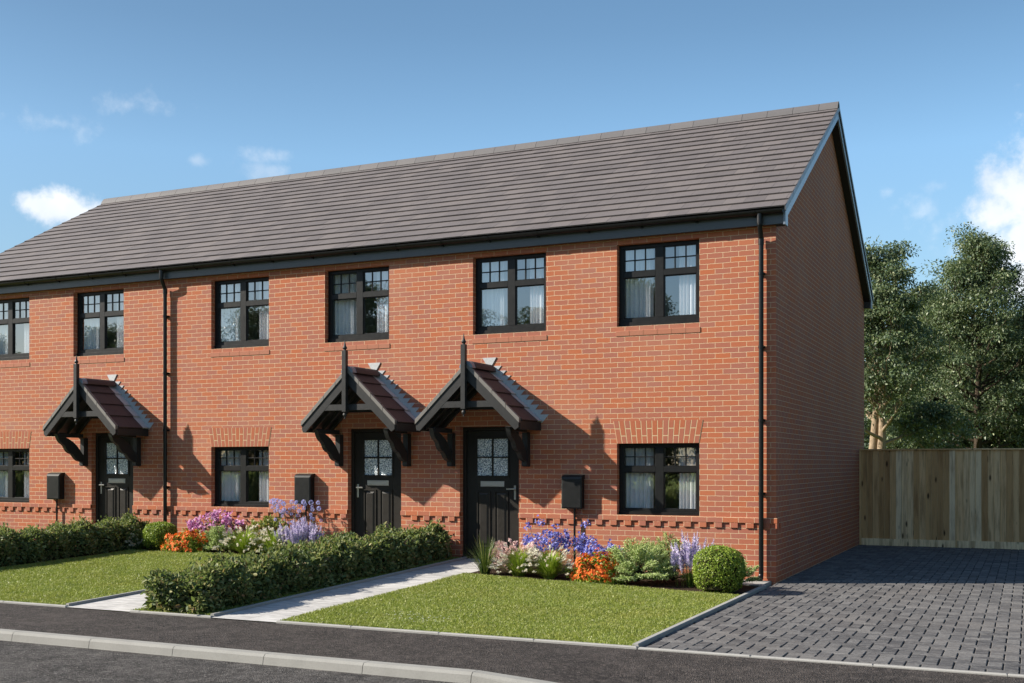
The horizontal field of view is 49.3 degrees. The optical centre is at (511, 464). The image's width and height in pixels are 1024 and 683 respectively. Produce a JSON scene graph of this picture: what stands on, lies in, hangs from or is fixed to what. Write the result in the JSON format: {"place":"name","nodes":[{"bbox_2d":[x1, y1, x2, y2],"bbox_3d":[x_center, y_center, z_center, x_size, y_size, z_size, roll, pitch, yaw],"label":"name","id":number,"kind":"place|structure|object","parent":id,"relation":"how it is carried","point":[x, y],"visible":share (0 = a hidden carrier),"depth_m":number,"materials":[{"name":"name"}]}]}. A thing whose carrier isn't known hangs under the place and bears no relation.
{"place":"outdoors","nodes":[
{"label":"outdoors","id":0,"kind":"place"},
{"bbox_2d":[0,547,146,566],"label":"soil bed","id":1,"kind":"object","parent":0,"point":[68,558],"visible":0.18,"depth_m":18.36,"materials":[{"name":"brown soil"}]},
{"bbox_2d":[0,508,151,565],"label":"clipped hedge","id":2,"kind":"object","parent":1,"relation":"on","point":[55,540],"visible":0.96,"depth_m":18.43,"materials":[{"name":"green plant"}]},
{"bbox_2d":[124,532,144,549],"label":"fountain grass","id":3,"kind":"object","parent":1,"relation":"on","point":[141,546],"depth_m":19.48,"materials":[{"name":"green plant"}]},
{"bbox_2d":[68,593,147,611],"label":"garden path","id":4,"kind":"structure","parent":0,"point":[128,603],"depth_m":13.10,"materials":[{"name":"grey concrete"}]},
{"bbox_2d":[0,549,249,604],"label":"lawn turf","id":5,"kind":"structure","parent":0,"point":[92,578],"depth_m":15.46,"materials":[{"name":"green plant"}]},
{"bbox_2d":[104,610,275,622],"bbox_3d":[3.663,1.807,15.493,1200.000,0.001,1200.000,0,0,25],"label":"ground","id":6,"kind":"structure","parent":0,"point":[241,620],"depth_m":12.92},
{"bbox_2d":[0,629,556,682],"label":"kerb","id":7,"kind":"structure","parent":6,"relation":"on","point":[433,673],"depth_m":9.66,"materials":[{"name":"concrete"}]},
{"bbox_2d":[0,101,873,585],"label":"terraced house row","id":8,"kind":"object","parent":6,"relation":"on","point":[646,333],"visible":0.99,"depth_m":18.39,"materials":[{"name":"red brick"}]},
{"bbox_2d":[0,449,28,502],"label":"window","id":9,"kind":"structure","parent":8,"relation":"in","point":[8,467],"depth_m":21.85,"materials":[{"name":"black glass"}]},
{"bbox_2d":[0,298,29,367],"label":"window","id":10,"kind":"structure","parent":8,"relation":"in","point":[8,320],"depth_m":21.84,"materials":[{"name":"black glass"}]},
{"bbox_2d":[73,289,123,363],"bbox_3d":[-7.647,-2.573,20.871,1.270,1.370,0.257,0,0,25],"label":"window","id":11,"kind":"structure","parent":8,"relation":"in","point":[95,314],"depth_m":20.91,"materials":[{"name":"black glass"}]},
{"bbox_2d":[96,433,132,522],"bbox_3d":[-7.319,0.493,20.763,1.018,2.159,0.201,0,0,25],"label":"door","id":12,"kind":"structure","parent":8,"relation":"in","point":[114,473],"depth_m":20.78,"materials":[{"name":"black paint"}]},
{"bbox_2d":[210,277,268,356],"bbox_3d":[-4.680,-2.573,19.495,1.270,1.370,0.257,0,0,25],"label":"window","id":13,"kind":"structure","parent":8,"relation":"in","point":[232,302],"depth_m":19.51,"materials":[{"name":"black glass"}]},
{"bbox_2d":[214,447,268,506],"bbox_3d":[-4.662,0.218,19.534,1.241,1.088,0.171,0,0,25],"label":"window","id":14,"kind":"structure","parent":8,"relation":"in","point":[232,467],"depth_m":19.54,"materials":[{"name":"black glass"}]},
{"bbox_2d":[324,266,389,350],"bbox_3d":[-2.510,-2.573,18.488,1.270,1.370,0.257,0,0,25],"label":"window","id":15,"kind":"structure","parent":8,"relation":"in","point":[347,295],"depth_m":18.51,"materials":[{"name":"black glass"}]},
{"bbox_2d":[351,429,400,537],"bbox_3d":[-2.185,0.493,18.382,1.018,2.159,0.201,0,0,25],"label":"door","id":16,"kind":"structure","parent":8,"relation":"in","point":[375,467],"depth_m":18.39,"materials":[{"name":"black paint"}]},
{"bbox_2d":[462,427,518,558],"bbox_3d":[-0.289,0.493,17.502,1.018,2.159,0.201,0,0,25],"label":"door","id":17,"kind":"structure","parent":8,"relation":"in","point":[490,462],"depth_m":17.50,"materials":[{"name":"black paint"}]},
{"bbox_2d":[472,253,546,343],"bbox_3d":[0.003,-2.573,17.323,1.270,1.370,0.257,0,0,25],"label":"window","id":18,"kind":"structure","parent":8,"relation":"in","point":[497,283],"depth_m":17.32,"materials":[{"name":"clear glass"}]},
{"bbox_2d":[616,239,699,335],"bbox_3d":[2.164,-2.573,16.320,1.270,1.370,0.257,0,0,25],"label":"window","id":19,"kind":"structure","parent":8,"relation":"in","point":[637,272],"depth_m":16.32,"materials":[{"name":"clear glass"}]},
{"bbox_2d":[619,443,698,515],"bbox_3d":[2.182,0.218,16.359,1.241,1.088,0.171,0,0,25],"label":"window","id":20,"kind":"structure","parent":8,"relation":"in","point":[637,469],"depth_m":16.32,"materials":[{"name":"clear glass"}]},
{"bbox_2d":[885,425,929,448],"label":"dark tree","id":21,"kind":"object","parent":6,"relation":"on","point":[889,427],"visible":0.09,"depth_m":40.22,"materials":[{"name":"green plant"}]},
{"bbox_2d":[864,236,954,450],"bbox_3d":[11.622,-2.658,35.929,4.832,9.371,5.422,0,0,0],"label":"leafy tree","id":22,"kind":"object","parent":6,"relation":"on","point":[890,308],"visible":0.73,"depth_m":35.25,"materials":[{"name":"green plant"}]},
{"bbox_2d":[864,333,970,448],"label":"dark tree","id":23,"kind":"object","parent":6,"relation":"on","point":[866,440],"visible":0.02,"depth_m":48.46,"materials":[{"name":"green plant"}]},
{"bbox_2d":[869,400,983,448],"bbox_3d":[13.690,-0.090,37.053,3.628,4.197,3.142,0,0,25],"label":"bush","id":24,"kind":"object","parent":6,"relation":"on","point":[937,412],"visible":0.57,"depth_m":36.66,"materials":[{"name":"green plant"}]},
{"bbox_2d":[864,279,989,424],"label":"leafy tree","id":25,"kind":"object","parent":6,"relation":"on","point":[966,381],"visible":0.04,"depth_m":46.36,"materials":[{"name":"green plant"}]},
{"bbox_2d":[917,410,973,448],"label":"dark tree","id":26,"kind":"object","parent":6,"relation":"on","point":[965,442],"visible":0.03,"depth_m":42.53,"materials":[{"name":"green plant"}]},
{"bbox_2d":[884,221,1023,447],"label":"leafy tree","id":27,"kind":"object","parent":6,"relation":"on","point":[981,277],"visible":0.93,"depth_m":39.16,"materials":[{"name":"green plant"}]},
{"bbox_2d":[937,329,1009,443],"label":"dark tree","id":28,"kind":"object","parent":6,"relation":"on","point":[981,377],"depth_m":49.23,"materials":[{"name":"green plant"}]},
{"bbox_2d":[959,411,1023,447],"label":"dark tree","id":29,"kind":"object","parent":6,"relation":"on","point":[989,444],"visible":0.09,"depth_m":41.33,"materials":[{"name":"green plant"}]},
{"bbox_2d":[962,302,1023,447],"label":"leafy tree","id":30,"kind":"object","parent":6,"relation":"on","point":[1022,408],"visible":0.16,"depth_m":40.88,"materials":[{"name":"green plant"}]},
{"bbox_2d":[140,548,264,554],"bbox_3d":[-4.643,1.487,18.894,3.970,0.023,0.820,0,0,25],"label":"soil bed","id":31,"kind":"object","parent":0,"point":[224,551],"visible":0.16,"depth_m":19.02,"materials":[{"name":"brown soil"}]},
{"bbox_2d":[141,521,176,549],"bbox_3d":[-6.161,1.246,19.562,0.598,0.523,0.608,0,0,25],"label":"box ball","id":32,"kind":"object","parent":31,"relation":"on","point":[154,534],"visible":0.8,"depth_m":19.37,"materials":[{"name":"green plant"}]},
{"bbox_2d":[160,527,210,552],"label":"orange flower bush","id":33,"kind":"object","parent":31,"relation":"on","point":[186,540],"visible":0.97,"depth_m":18.93,"materials":[{"name":"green plant"}]},
{"bbox_2d":[185,508,244,551],"bbox_3d":[-5.163,1.138,19.311,1.327,0.768,0.506,0,0,25],"label":"pink flower shrub","id":34,"kind":"object","parent":31,"relation":"on","point":[228,519],"visible":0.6,"depth_m":19.26,"materials":[{"name":"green plant"}]},
{"bbox_2d":[202,524,235,550],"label":"shrub","id":35,"kind":"object","parent":31,"relation":"on","point":[213,535],"visible":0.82,"depth_m":18.77,"materials":[{"name":"green plant"}]},
{"bbox_2d":[247,514,289,552],"bbox_3d":[-4.142,1.177,18.904,1.016,0.705,0.453,0,0,25],"label":"yellow tipped shrub","id":36,"kind":"object","parent":31,"relation":"on","point":[270,521],"visible":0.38,"depth_m":18.84,"materials":[{"name":"green plant"}]},
{"bbox_2d":[269,498,321,547],"bbox_3d":[-3.664,1.024,18.630,1.086,0.922,0.372,0,0,25],"label":"globe flower plant","id":37,"kind":"object","parent":31,"relation":"on","point":[283,503],"visible":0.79,"depth_m":18.59,"materials":[{"name":"purple plant"}]},
{"bbox_2d":[273,516,323,546],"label":"lavender plant","id":38,"kind":"object","parent":31,"relation":"on","point":[302,531],"visible":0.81,"depth_m":18.20,"materials":[{"name":"purple plant"}]},
{"bbox_2d":[0,640,453,682],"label":"road","id":39,"kind":"structure","parent":0,"point":[21,662],"depth_m":9.39,"materials":[{"name":"grey asphalt"}]},
{"bbox_2d":[212,524,266,553],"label":"fountain grass","id":40,"kind":"object","parent":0,"point":[242,542],"depth_m":18.51,"materials":[{"name":"green plant"}]},
{"bbox_2d":[243,526,290,552],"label":"fountain grass","id":41,"kind":"object","parent":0,"point":[269,539],"depth_m":18.33,"materials":[{"name":"green plant"}]},
{"bbox_2d":[131,556,459,614],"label":"lawn grass","id":42,"kind":"structure","parent":0,"point":[310,589],"depth_m":13.80,"materials":[{"name":"green plant"}]},
{"bbox_2d":[211,559,507,621],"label":"garden path","id":43,"kind":"structure","parent":0,"point":[277,611],"depth_m":13.74,"materials":[{"name":"grey concrete"}]},
{"bbox_2d":[461,533,504,574],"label":"spiky grass","id":44,"kind":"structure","parent":0,"point":[484,558],"depth_m":15.50,"materials":[{"name":"green plant"}]},
{"bbox_2d":[278,572,740,645],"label":"lawn turf","id":45,"kind":"structure","parent":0,"point":[507,612],"depth_m":12.01,"materials":[{"name":"green plant"}]},
{"bbox_2d":[0,603,1023,682],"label":"pavement","id":46,"kind":"structure","parent":0,"point":[560,663],"depth_m":9.84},
{"bbox_2d":[0,0,1023,420],"label":"sky","id":47,"kind":"structure","parent":0,"point":[100,100],"materials":[{"name":"blue"}]},
{"bbox_2d":[486,542,539,575],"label":"fountain grass","id":48,"kind":"object","parent":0,"point":[518,561],"depth_m":15.39,"materials":[{"name":"green plant"}]},
{"bbox_2d":[489,538,541,569],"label":"fountain grass","id":49,"kind":"object","parent":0,"point":[502,544],"depth_m":15.74,"materials":[{"name":"plant"}]},
{"bbox_2d":[519,545,577,578],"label":"fountain grass","id":50,"kind":"object","parent":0,"point":[549,566],"depth_m":15.21,"materials":[{"name":"green plant"}]},
{"bbox_2d":[472,563,757,593],"bbox_3d":[1.468,1.561,15.503,3.870,0.165,1.830,0,0,25],"label":"soil bed","id":51,"kind":"object","parent":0,"point":[670,584],"visible":0.3,"depth_m":15.09,"materials":[{"name":"brown soil"}]},
{"bbox_2d":[522,515,593,571],"bbox_3d":[0.628,1.124,16.038,1.173,0.827,0.586,0,0,25],"label":"blue flower plant","id":52,"kind":"object","parent":51,"relation":"on","point":[578,546],"visible":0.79,"depth_m":15.98,"materials":[{"name":"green plant"}]},
{"bbox_2d":[564,547,627,584],"bbox_3d":[1.162,1.369,15.041,0.910,0.507,0.647,0,0,25],"label":"orange flower bush","id":53,"kind":"object","parent":51,"relation":"on","point":[588,569],"visible":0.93,"depth_m":14.88,"materials":[{"name":"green plant"}]},
{"bbox_2d":[580,535,625,558],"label":"blue flower plant","id":54,"kind":"object","parent":51,"relation":"on","point":[591,548],"visible":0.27,"depth_m":15.56,"materials":[{"name":"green plant"}]},
{"bbox_2d":[599,536,681,581],"bbox_3d":[1.673,1.270,14.977,1.236,0.626,0.932,0,0,25],"label":"juniper","id":55,"kind":"object","parent":51,"relation":"on","point":[645,557],"visible":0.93,"depth_m":14.82,"materials":[{"name":"green plant"}]},
{"bbox_2d":[647,532,691,580],"bbox_3d":[2.212,1.250,15.243,0.623,0.681,0.658,0,0,-14],"label":"juniper","id":56,"kind":"object","parent":51,"relation":"on","point":[667,544],"visible":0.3,"depth_m":15.26,"materials":[{"name":"green plant"}]},
{"bbox_2d":[670,530,713,586],"bbox_3d":[2.365,1.243,14.783,0.591,0.749,0.439,0,0,25],"label":"lavender plant","id":57,"kind":"object","parent":51,"relation":"on","point":[686,556],"visible":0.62,"depth_m":14.75,"materials":[{"name":"purple plant"}]},
{"bbox_2d":[692,544,747,592],"bbox_3d":[2.664,1.335,14.354,0.714,0.634,0.714,0,0,25],"label":"box ball","id":58,"kind":"object","parent":51,"relation":"on","point":[714,569],"visible":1,"depth_m":14.15,"materials":[{"name":"green plant"}]},
{"bbox_2d":[740,559,759,582],"bbox_3d":[2.968,1.432,14.896,0.685,0.379,0.512,0,0,25],"label":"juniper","id":59,"kind":"object","parent":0,"point":[752,572],"visible":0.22,"depth_m":14.82,"materials":[{"name":"green plant"}]},
{"bbox_2d":[743,580,770,587],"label":"paving slab","id":60,"kind":"structure","parent":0,"point":[760,583],"depth_m":15.22,"materials":[{"name":"concrete"}]},
{"bbox_2d":[643,545,1023,675],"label":"driveway","id":61,"kind":"structure","parent":0,"point":[772,620],"depth_m":12.27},
{"bbox_2d":[648,550,1023,676],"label":"driveway base","id":62,"kind":"object","parent":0,"point":[945,620],"visible":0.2,"depth_m":11.67,"materials":[{"name":"black"}]},
{"bbox_2d":[0,557,1023,677],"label":"garden edging","id":63,"kind":"object","parent":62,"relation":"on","point":[639,645],"visible":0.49,"depth_m":11.22,"materials":[{"name":"concrete"}]},
{"bbox_2d":[859,448,1023,549],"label":"timber fence","id":64,"kind":"object","parent":62,"relation":"on","point":[970,498],"visible":0.91,"depth_m":22.27,"materials":[{"name":"brown wood"}]},
{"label":"lawn turf","id":65,"kind":"structure","parent":0,"visible":0},
{"bbox_2d":[140,518,452,613],"bbox_3d":[-2.576,1.262,15.009,1.324,0.858,6.192,0,0,25],"label":"clipped hedge","id":66,"kind":"object","parent":65,"relation":"on","point":[216,581],"visible":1,"depth_m":13.80,"materials":[{"name":"green plant"}]}
]}

